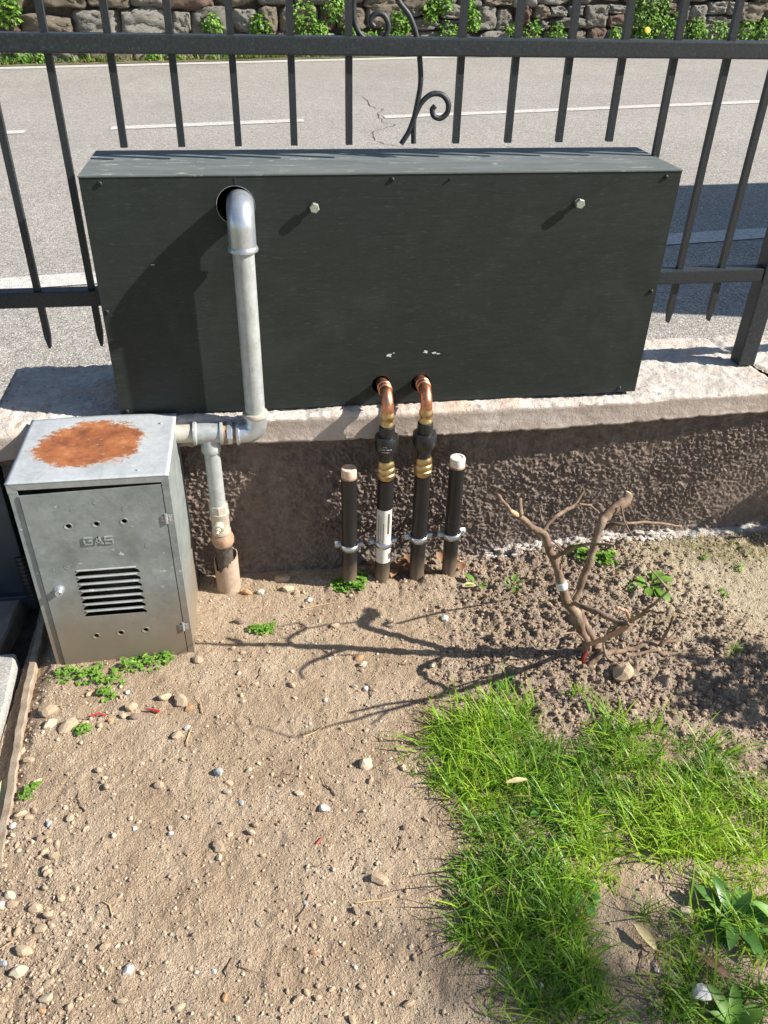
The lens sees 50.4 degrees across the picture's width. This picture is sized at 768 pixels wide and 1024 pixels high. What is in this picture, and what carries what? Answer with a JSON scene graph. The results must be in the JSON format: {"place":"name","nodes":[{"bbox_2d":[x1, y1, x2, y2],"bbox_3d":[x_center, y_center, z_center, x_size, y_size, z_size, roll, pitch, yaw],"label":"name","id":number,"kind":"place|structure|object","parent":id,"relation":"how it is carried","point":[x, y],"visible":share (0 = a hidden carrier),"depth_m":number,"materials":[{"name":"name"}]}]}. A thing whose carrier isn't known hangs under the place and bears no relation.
{"place":"outdoors","nodes":[
{"label":"outdoors","id":0,"kind":"place"},
{"bbox_2d":[10,607,39,668],"bbox_3d":[-0.867,0.796,0.880,0.750,0.015,2.400,-4,35,-8],"label":"gutter bed","id":1,"kind":"object","parent":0,"point":[20,648],"depth_m":1.66,"materials":[{"name":"black"}]},
{"bbox_2d":[0,654,21,742],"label":"paving slab","id":2,"kind":"structure","parent":1,"relation":"on","point":[10,675],"depth_m":1.49,"materials":[{"name":"concrete"}]},
{"bbox_2d":[0,600,30,654],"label":"paving slab","id":3,"kind":"structure","parent":1,"relation":"on","point":[13,614],"depth_m":1.65,"materials":[{"name":"concrete"}]},
{"bbox_2d":[0,464,29,604],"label":"gate post","id":4,"kind":"object","parent":3,"relation":"on","point":[12,588],"visible":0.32,"depth_m":1.63,"materials":[{"name":"metal"}]},
{"bbox_2d":[0,56,397,65],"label":"verge","id":5,"kind":"structure","parent":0,"point":[153,61],"depth_m":9.66,"materials":[{"name":"soil"}]},
{"bbox_2d":[0,37,765,64],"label":"verge grass","id":6,"kind":"structure","parent":5,"relation":"on","point":[89,59],"depth_m":9.51,"materials":[{"name":"plant"}]},
{"bbox_2d":[0,522,767,1023],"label":"garden soil","id":7,"kind":"structure","parent":0,"point":[196,836],"depth_m":1.29,"materials":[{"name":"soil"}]},
{"bbox_2d":[0,779,6,807],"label":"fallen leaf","id":8,"kind":"object","parent":7,"relation":"on","point":[3,786],"visible":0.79,"depth_m":1.31,"materials":[{"name":"plant"}]},
{"bbox_2d":[4,891,15,899],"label":"pebble","id":9,"kind":"object","parent":7,"relation":"on","point":[9,895],"visible":1,"depth_m":1.15,"materials":[{"name":"stone"}]},
{"bbox_2d":[6,900,17,908],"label":"pebble","id":10,"kind":"object","parent":7,"relation":"on","point":[11,904],"visible":1,"depth_m":1.14,"materials":[{"name":"beige stone"}]},
{"bbox_2d":[9,965,28,978],"bbox_3d":[-0.478,0.601,1.067,0.022,0.014,0.016,12,36,15],"label":"pebble","id":11,"kind":"object","parent":7,"relation":"on","point":[17,972],"visible":1,"depth_m":1.06,"materials":[{"name":"stone"}]},
{"bbox_2d":[0,611,46,861],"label":"edging strip","id":12,"kind":"object","parent":7,"relation":"on","point":[29,685],"visible":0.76,"depth_m":1.41,"materials":[{"name":"concrete"}]},
{"bbox_2d":[15,945,33,957],"bbox_3d":[-0.479,0.585,1.087,0.024,0.017,0.016,17,51,1],"label":"pebble","id":13,"kind":"object","parent":7,"relation":"on","point":[23,951],"visible":1,"depth_m":1.08,"materials":[{"name":"beige stone"}]},
{"bbox_2d":[17,780,41,799],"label":"clover plant","id":14,"kind":"object","parent":7,"relation":"on","point":[27,789],"visible":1,"depth_m":1.29,"materials":[{"name":"green plant"}]},
{"bbox_2d":[28,903,42,912],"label":"pebble","id":15,"kind":"object","parent":7,"relation":"on","point":[35,908],"visible":1,"depth_m":1.14,"materials":[{"name":"beige stone"}]},
{"bbox_2d":[34,924,46,932],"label":"pebble","id":16,"kind":"object","parent":7,"relation":"on","point":[40,928],"visible":1,"depth_m":1.11,"materials":[{"name":"beige stone"}]},
{"bbox_2d":[38,992,52,1003],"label":"pebble","id":17,"kind":"object","parent":7,"relation":"on","point":[46,998],"visible":1,"depth_m":1.04,"materials":[{"name":"stone"}]},
{"bbox_2d":[38,703,58,717],"bbox_3d":[-0.587,0.348,1.429,0.034,0.019,0.028,-3,42,-10],"label":"pebble","id":18,"kind":"object","parent":7,"relation":"on","point":[46,710],"visible":1,"depth_m":1.42,"materials":[{"name":"beige stone"}]},
{"bbox_2d":[42,718,56,729],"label":"pebble","id":19,"kind":"object","parent":7,"relation":"on","point":[49,724],"visible":1,"depth_m":1.40,"materials":[{"name":"stone"}]},
{"bbox_2d":[47,852,59,859],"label":"pebble","id":20,"kind":"object","parent":7,"relation":"on","point":[53,855],"visible":1,"depth_m":1.20,"materials":[{"name":"beige stone"}]},
{"bbox_2d":[58,718,78,733],"bbox_3d":[-0.543,0.367,1.401,0.037,0.020,0.022,-34,54,-30],"label":"pebble","id":21,"kind":"object","parent":7,"relation":"on","point":[67,725],"visible":1,"depth_m":1.40,"materials":[{"name":"beige stone"}]},
{"bbox_2d":[72,722,92,735],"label":"clover plant","id":22,"kind":"object","parent":7,"relation":"on","point":[82,726],"visible":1,"depth_m":1.39,"materials":[{"name":"green plant"}]},
{"bbox_2d":[4,413,198,664],"bbox_3d":[-0.498,0.062,1.516,0.256,0.424,0.231,-4,35,-8],"label":"gas cabinet","id":23,"kind":"object","parent":7,"relation":"on","point":[99,505],"visible":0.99,"depth_m":1.42,"materials":[{"name":"metal"}]},
{"bbox_2d":[96,687,115,701],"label":"clover plant","id":24,"kind":"object","parent":7,"relation":"on","point":[106,692],"visible":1,"depth_m":1.46,"materials":[{"name":"green plant"}]},
{"bbox_2d":[46,650,174,689],"bbox_3d":[-0.502,0.295,1.502,0.230,0.023,0.087,-8,36,-14],"label":"clover plant","id":25,"kind":"object","parent":7,"relation":"on","point":[95,671],"visible":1,"depth_m":1.51,"materials":[{"name":"green plant"}]},
{"bbox_2d":[122,964,133,974],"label":"pebble","id":26,"kind":"object","parent":7,"relation":"on","point":[128,969],"visible":1,"depth_m":1.07,"materials":[{"name":"white stone"}]},
{"bbox_2d":[125,702,137,711],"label":"pebble","id":27,"kind":"object","parent":7,"relation":"on","point":[131,706],"visible":1,"depth_m":1.43,"materials":[{"name":"beige stone"}]},
{"bbox_2d":[158,692,170,699],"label":"pebble","id":28,"kind":"object","parent":7,"relation":"on","point":[165,696],"visible":1,"depth_m":1.46,"materials":[{"name":"beige stone"}]},
{"bbox_2d":[172,1002,185,1012],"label":"pebble","id":29,"kind":"object","parent":7,"relation":"on","point":[178,1008],"visible":1,"depth_m":1.03,"materials":[{"name":"beige stone"}]},
{"bbox_2d":[174,693,187,705],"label":"pebble","id":30,"kind":"object","parent":7,"relation":"on","point":[180,699],"visible":1,"depth_m":1.45,"materials":[{"name":"beige stone"}]},
{"bbox_2d":[213,840,224,852],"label":"pebble","id":31,"kind":"object","parent":7,"relation":"on","point":[218,846],"visible":1,"depth_m":1.22,"materials":[{"name":"beige stone"}]},
{"bbox_2d":[214,548,240,594],"bbox_3d":[-0.326,0.134,1.705,0.049,0.121,0.049,-4,35,-8],"label":"pipe sleeve","id":32,"kind":"object","parent":7,"relation":"on","point":[228,580],"visible":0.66,"depth_m":1.69,"materials":[{"name":"plastic"}]},
{"bbox_2d":[247,622,276,635],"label":"clover plant","id":33,"kind":"object","parent":7,"relation":"on","point":[257,628],"visible":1,"depth_m":1.61,"materials":[{"name":"green plant"}]},
{"bbox_2d":[275,574,290,581],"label":"pebble","id":34,"kind":"object","parent":7,"relation":"on","point":[282,577],"visible":1,"depth_m":1.74,"materials":[{"name":"beige stone"}]},
{"bbox_2d":[341,464,356,584],"bbox_3d":[-0.071,0.043,1.660,0.032,0.312,0.032,-4,35,-8],"label":"capped pipe","id":35,"kind":"object","parent":7,"relation":"on","point":[349,508],"visible":0.94,"depth_m":1.62,"materials":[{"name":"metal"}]},
{"bbox_2d":[329,570,369,592],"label":"clover plant","id":36,"kind":"object","parent":7,"relation":"on","point":[341,585],"visible":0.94,"depth_m":1.72,"materials":[{"name":"green plant"}]},
{"bbox_2d":[360,757,372,769],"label":"pebble","id":37,"kind":"object","parent":7,"relation":"on","point":[365,763],"visible":1,"depth_m":1.34,"materials":[{"name":"stone"}]},
{"bbox_2d":[371,873,388,885],"bbox_3d":[-0.006,0.531,1.182,0.026,0.013,0.017,12,31,16],"label":"pebble","id":38,"kind":"object","parent":7,"relation":"on","point":[380,879],"visible":1,"depth_m":1.18,"materials":[{"name":"beige stone"}]},
{"bbox_2d":[375,376,398,582],"bbox_3d":[-0.004,-0.051,1.660,0.046,0.472,0.134,-4,35,-8],"label":"water pipe","id":39,"kind":"object","parent":7,"relation":"on","point":[386,441],"visible":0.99,"depth_m":1.58,"materials":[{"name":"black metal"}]},
{"bbox_2d":[403,999,414,1007],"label":"pebble","id":40,"kind":"object","parent":7,"relation":"on","point":[409,1003],"visible":1,"depth_m":1.04,"materials":[{"name":"beige stone"}]},
{"bbox_2d":[409,374,436,580],"bbox_3d":[0.068,-0.058,1.669,0.046,0.474,0.133,-4,35,-8],"label":"water pipe","id":41,"kind":"object","parent":7,"relation":"on","point":[424,438],"visible":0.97,"depth_m":1.59,"materials":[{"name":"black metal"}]},
{"bbox_2d":[441,453,465,576],"bbox_3d":[0.141,0.025,1.686,0.033,0.322,0.032,-4,35,-8],"label":"capped pipe","id":42,"kind":"object","parent":7,"relation":"on","point":[454,499],"visible":0.97,"depth_m":1.65,"materials":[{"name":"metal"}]},
{"bbox_2d":[464,574,488,588],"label":"dandelion","id":43,"kind":"object","parent":7,"relation":"on","point":[469,576],"visible":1,"depth_m":1.73,"materials":[{"name":"green plant"}]},
{"bbox_2d":[493,673,515,692],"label":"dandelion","id":44,"kind":"object","parent":7,"relation":"on","point":[510,676],"visible":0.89,"depth_m":1.50,"materials":[{"name":"green plant"}]},
{"bbox_2d":[504,574,523,590],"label":"dandelion","id":45,"kind":"object","parent":7,"relation":"on","point":[514,577],"visible":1,"depth_m":1.72,"materials":[{"name":"green plant"}]},
{"bbox_2d":[359,528,677,568],"bbox_3d":[0.513,0.074,1.832,1.173,0.047,0.051,-4,35,-8],"label":"mortar rubble","id":46,"kind":"object","parent":7,"relation":"on","point":[641,532],"visible":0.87,"depth_m":1.83,"materials":[{"name":"concrete"}]},
{"bbox_2d":[528,794,564,823],"bbox_3d":[0.251,0.460,1.282,0.054,0.022,0.060,-4,35,-8],"label":"dandelion","id":47,"kind":"object","parent":7,"relation":"on","point":[539,811],"visible":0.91,"depth_m":1.27,"materials":[{"name":"green plant"}]},
{"bbox_2d":[537,819,578,861],"bbox_3d":[0.258,0.497,1.234,0.061,0.014,0.068,-4,35,-8],"label":"clover plant","id":48,"kind":"object","parent":7,"relation":"on","point":[551,841],"visible":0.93,"depth_m":1.23,"materials":[{"name":"green plant"}]},
{"bbox_2d":[544,767,578,787],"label":"clover plant","id":49,"kind":"object","parent":7,"relation":"on","point":[566,772],"visible":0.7,"depth_m":1.32,"materials":[{"name":"green plant"}]},
{"bbox_2d":[376,660,767,1023],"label":"grass","id":50,"kind":"structure","parent":7,"relation":"on","point":[548,917],"depth_m":1.23,"materials":[{"name":"plant"}]},
{"bbox_2d":[506,777,526,782],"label":"fallen leaf","id":51,"kind":"object","parent":50,"relation":"on","point":[515,780],"visible":1,"depth_m":1.29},
{"bbox_2d":[555,675,589,699],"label":"grass tuft","id":52,"kind":"object","parent":7,"relation":"on","point":[573,690],"visible":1,"depth_m":1.47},
{"bbox_2d":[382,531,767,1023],"bbox_3d":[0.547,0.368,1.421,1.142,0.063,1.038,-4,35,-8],"label":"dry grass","id":53,"kind":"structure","parent":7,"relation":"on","point":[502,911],"depth_m":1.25,"materials":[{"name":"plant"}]},
{"bbox_2d":[572,881,599,916],"bbox_3d":[0.291,0.548,1.168,0.039,0.012,0.052,19,38,24],"label":"weed","id":54,"kind":"object","parent":7,"relation":"on","point":[595,897],"visible":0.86,"depth_m":1.16,"materials":[{"name":"green plant"}]},
{"bbox_2d":[568,543,619,565],"bbox_3d":[0.457,0.094,1.780,0.113,0.031,0.055,11,36,13],"label":"clover plant","id":55,"kind":"object","parent":7,"relation":"on","point":[608,554],"visible":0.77,"depth_m":1.77,"materials":[{"name":"green plant"}]},
{"bbox_2d":[495,485,720,668],"bbox_3d":[0.411,0.120,1.439,0.314,0.432,0.410,29,43,34],"label":"pruned shrub","id":56,"kind":"object","parent":7,"relation":"on","point":[575,608],"visible":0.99,"depth_m":1.43,"materials":[{"name":"brown plant"}]},
{"bbox_2d":[613,662,633,681],"bbox_3d":[0.444,0.296,1.512,0.045,0.034,0.030,-12,37,-18],"label":"pebble","id":57,"kind":"object","parent":7,"relation":"on","point":[623,671],"visible":1,"depth_m":1.50,"materials":[{"name":"beige stone"}]},
{"bbox_2d":[634,923,656,950],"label":"fallen leaf","id":58,"kind":"object","parent":7,"relation":"on","point":[645,934],"visible":1,"depth_m":1.11,"materials":[{"name":"plant"}]},
{"bbox_2d":[615,878,678,932],"bbox_3d":[0.369,0.554,1.149,0.098,0.067,0.073,5,35,6],"label":"grass tuft","id":59,"kind":"object","parent":7,"relation":"on","point":[647,914],"visible":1,"depth_m":1.14,"materials":[{"name":"plant"}]},
{"bbox_2d":[626,570,673,601],"bbox_3d":[0.557,0.156,1.702,0.105,0.028,0.098,-17,38,-25],"label":"dandelion","id":60,"kind":"object","parent":7,"relation":"on","point":[658,592],"visible":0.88,"depth_m":1.70,"materials":[{"name":"green plant"}]},
{"bbox_2d":[678,906,692,916],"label":"pebble","id":61,"kind":"object","parent":7,"relation":"on","point":[682,909],"visible":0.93,"depth_m":1.15,"materials":[{"name":"stone"}]},
{"bbox_2d":[690,983,712,1000],"bbox_3d":[0.408,0.621,1.054,0.030,0.018,0.023,10,35,12],"label":"stone","id":62,"kind":"object","parent":7,"relation":"on","point":[700,989],"visible":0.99,"depth_m":1.05,"materials":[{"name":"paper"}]},
{"bbox_2d":[703,955,729,978],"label":"fallen leaf","id":63,"kind":"object","parent":7,"relation":"on","point":[710,960],"visible":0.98,"depth_m":1.08,"materials":[{"name":"plant"}]},
{"bbox_2d":[694,874,767,957],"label":"plantain","id":64,"kind":"object","parent":7,"relation":"on","point":[752,942],"visible":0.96,"depth_m":1.14,"materials":[{"name":"green plant"}]},
{"bbox_2d":[716,635,750,662],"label":"grass tuft","id":65,"kind":"object","parent":7,"relation":"on","point":[733,649],"visible":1,"depth_m":1.57,"materials":[{"name":"plant"}]},
{"bbox_2d":[707,983,766,1023],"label":"plantain","id":66,"kind":"object","parent":7,"relation":"on","point":[736,1010],"visible":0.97,"depth_m":1.04,"materials":[{"name":"green plant"}]},
{"bbox_2d":[751,900,767,915],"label":"plantain","id":67,"kind":"object","parent":7,"relation":"on","point":[763,907],"visible":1,"depth_m":1.13,"materials":[{"name":"green plant"}]},
{"bbox_2d":[0,56,767,398],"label":"road","id":68,"kind":"structure","parent":0,"point":[380,86],"depth_m":6.13,"materials":[{"name":"asphalt"}]},
{"bbox_2d":[110,119,303,129],"bbox_3d":[-1.326,-2.950,6.206,1.461,0.029,0.151,-7,35,-12],"label":"road marking","id":69,"kind":"object","parent":68,"relation":"on","point":[207,123],"visible":0.88,"depth_m":6.22,"materials":[{"name":"paint"}]},
{"bbox_2d":[0,57,456,68],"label":"road marking","id":70,"kind":"object","parent":68,"relation":"on","point":[106,65],"visible":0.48,"depth_m":9.52,"materials":[{"name":"paint"}]},
{"bbox_2d":[0,228,766,288],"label":"road marking","id":71,"kind":"object","parent":68,"relation":"on","point":[79,278],"visible":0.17,"depth_m":3.35,"materials":[{"name":"paint"}]},
{"bbox_2d":[383,100,759,117],"bbox_3d":[2.564,-3.499,7.013,5.298,0.105,0.151,-7,35,-12],"label":"road marking","id":72,"kind":"object","parent":68,"relation":"on","point":[579,108],"visible":0.79,"depth_m":6.83,"materials":[{"name":"paint"}]},
{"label":"ground","id":73,"kind":"structure","parent":0,"visible":0},
{"bbox_2d":[0,334,767,575],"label":"garden wall","id":74,"kind":"structure","parent":73,"relation":"on","point":[678,435],"depth_m":1.70,"materials":[{"name":"concrete"}]},
{"bbox_2d":[14,553,39,608],"bbox_3d":[-0.726,0.141,1.667,0.025,0.117,0.054,-20,40,-28],"label":"conduit","id":75,"kind":"object","parent":74,"relation":"attached to","point":[21,562],"visible":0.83,"depth_m":1.66,"materials":[{"name":"plastic"}]},
{"bbox_2d":[335,539,362,552],"bbox_3d":[-0.067,0.056,1.696,0.057,0.016,0.084,9,35,11],"label":"pipe clamp","id":76,"kind":"object","parent":74,"relation":"attached to","point":[338,544],"visible":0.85,"depth_m":1.67,"materials":[{"name":"metal"}]},
{"bbox_2d":[77,147,682,414],"bbox_3d":[0.001,-0.434,1.528,1.002,0.419,0.212,-4,35,-8],"label":"cover box","id":77,"kind":"object","parent":74,"relation":"on","point":[464,273],"visible":0.95,"depth_m":1.44,"materials":[{"name":"metal"}]},
{"bbox_2d":[175,188,267,571],"bbox_3d":[-0.303,-0.183,1.487,0.193,0.754,0.079,-9,36,-15],"label":"gas pipe","id":78,"kind":"object","parent":77,"relation":"attached to","point":[212,438],"visible":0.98,"depth_m":1.46,"materials":[{"name":"metal"}]},
{"bbox_2d":[369,536,396,549],"bbox_3d":[0.002,0.049,1.704,0.057,0.013,0.084,9,35,11],"label":"pipe clamp","id":79,"kind":"object","parent":74,"relation":"attached to","point":[382,546],"visible":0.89,"depth_m":1.68,"materials":[{"name":"metal"}]},
{"bbox_2d":[0,0,767,365],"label":"fence","id":80,"kind":"object","parent":74,"relation":"on","point":[230,44],"visible":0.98,"depth_m":1.37,"materials":[{"name":"metal"}]},
{"bbox_2d":[404,517,431,544],"bbox_3d":[0.061,0.040,1.708,0.057,0.016,0.084,-18,39,-26],"label":"pipe clamp","id":81,"kind":"object","parent":74,"relation":"attached to","point":[407,536],"visible":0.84,"depth_m":1.68,"materials":[{"name":"metal"}]},
{"bbox_2d":[437,514,465,541],"bbox_3d":[0.131,0.033,1.717,0.057,0.018,0.084,-18,39,-26],"label":"pipe clamp","id":82,"kind":"object","parent":74,"relation":"attached to","point":[440,533],"visible":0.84,"depth_m":1.69,"materials":[{"name":"metal"}]},
{"bbox_2d":[0,0,767,64],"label":"stone wall","id":83,"kind":"structure","parent":73,"relation":"on","point":[598,18],"depth_m":9.96,"materials":[{"name":"stone"}]},
{"bbox_2d":[0,0,22,28],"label":"wall weed","id":84,"kind":"object","parent":83,"relation":"attached to","point":[9,16],"depth_m":9.09,"materials":[{"name":"green plant"}]},
{"bbox_2d":[4,53,30,63],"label":"wall weed","id":85,"kind":"object","parent":83,"relation":"attached to","point":[25,58],"depth_m":9.33,"materials":[{"name":"green plant"}]},
{"bbox_2d":[27,53,44,65],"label":"wall weed","id":86,"kind":"object","parent":83,"relation":"attached to","point":[37,56],"depth_m":9.37,"materials":[{"name":"green plant"}]},
{"bbox_2d":[201,12,225,33],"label":"wall weed","id":87,"kind":"object","parent":83,"relation":"attached to","point":[208,25],"depth_m":9.58,"materials":[{"name":"green plant"}]},
{"bbox_2d":[248,12,273,33],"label":"wall weed","id":88,"kind":"object","parent":83,"relation":"attached to","point":[260,25],"depth_m":9.70,"materials":[{"name":"green plant"}]},
{"bbox_2d":[293,0,317,34],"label":"wall weed","id":89,"kind":"object","parent":83,"relation":"attached to","point":[301,18],"depth_m":9.77,"materials":[{"name":"green plant"}]},
{"bbox_2d":[309,18,330,34],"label":"wall weed","id":90,"kind":"object","parent":83,"relation":"attached to","point":[325,32],"depth_m":9.87,"materials":[{"name":"green plant"}]},
{"bbox_2d":[320,0,344,23],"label":"wall weed","id":91,"kind":"object","parent":83,"relation":"attached to","point":[331,9],"depth_m":9.79,"materials":[{"name":"green plant"}]},
{"bbox_2d":[390,9,410,35],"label":"wall weed","id":92,"kind":"object","parent":83,"relation":"attached to","point":[398,18],"depth_m":10.04,"materials":[{"name":"green plant"}]},
{"bbox_2d":[420,0,440,24],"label":"wall weed","id":93,"kind":"object","parent":83,"relation":"attached to","point":[429,15],"depth_m":10.06,"materials":[{"name":"green plant"}]},
{"bbox_2d":[436,0,455,15],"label":"wall weed","id":94,"kind":"object","parent":83,"relation":"attached to","point":[448,6],"depth_m":10.06,"materials":[{"name":"green plant"}]},
{"bbox_2d":[437,19,457,36],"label":"wall weed","id":95,"kind":"object","parent":83,"relation":"attached to","point":[443,28],"depth_m":10.21,"materials":[{"name":"green plant"}]},
{"bbox_2d":[468,0,477,18],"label":"wall weed","id":96,"kind":"object","parent":83,"relation":"attached to","point":[470,9],"depth_m":10.12,"materials":[{"name":"green plant"}]},
{"bbox_2d":[467,11,482,32],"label":"wall weed","id":97,"kind":"object","parent":83,"relation":"attached to","point":[478,22],"depth_m":10.21,"materials":[{"name":"green plant"}]},
{"bbox_2d":[522,19,542,37],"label":"wall weed","id":98,"kind":"object","parent":83,"relation":"attached to","point":[533,28],"depth_m":10.45,"materials":[{"name":"green plant"}]},
{"bbox_2d":[547,22,566,37],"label":"wall weed","id":99,"kind":"object","parent":83,"relation":"attached to","point":[559,34],"depth_m":10.52,"materials":[{"name":"green plant"}]},
{"bbox_2d":[609,26,621,38],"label":"wall weed","id":100,"kind":"object","parent":83,"relation":"attached to","point":[618,34],"depth_m":10.69,"materials":[{"name":"green plant"}]},
{"bbox_2d":[630,18,653,38],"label":"wall weed","id":101,"kind":"object","parent":83,"relation":"attached to","point":[647,29],"depth_m":10.75,"materials":[{"name":"green plant"}]},
{"bbox_2d":[631,0,671,38],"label":"wall weed","id":102,"kind":"object","parent":83,"relation":"attached to","point":[663,21],"depth_m":10.67,"materials":[{"name":"green plant"}]},
{"bbox_2d":[660,12,685,38],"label":"wall weed","id":103,"kind":"object","parent":83,"relation":"attached to","point":[668,32],"depth_m":10.83,"materials":[{"name":"green plant"}]},
{"bbox_2d":[684,17,707,39],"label":"wall weed","id":104,"kind":"object","parent":83,"relation":"attached to","point":[699,33],"depth_m":10.91,"materials":[{"name":"green plant"}]},
{"bbox_2d":[708,20,728,39],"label":"wall weed","id":105,"kind":"object","parent":83,"relation":"attached to","point":[721,28],"depth_m":10.98,"materials":[{"name":"green plant"}]},
{"bbox_2d":[736,17,757,39],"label":"wall weed","id":106,"kind":"object","parent":83,"relation":"attached to","point":[742,25],"depth_m":11.08,"materials":[{"name":"green plant"}]},
{"bbox_2d":[752,17,767,39],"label":"wall weed","id":107,"kind":"object","parent":83,"relation":"attached to","point":[765,28],"depth_m":11.12,"materials":[{"name":"green plant"}]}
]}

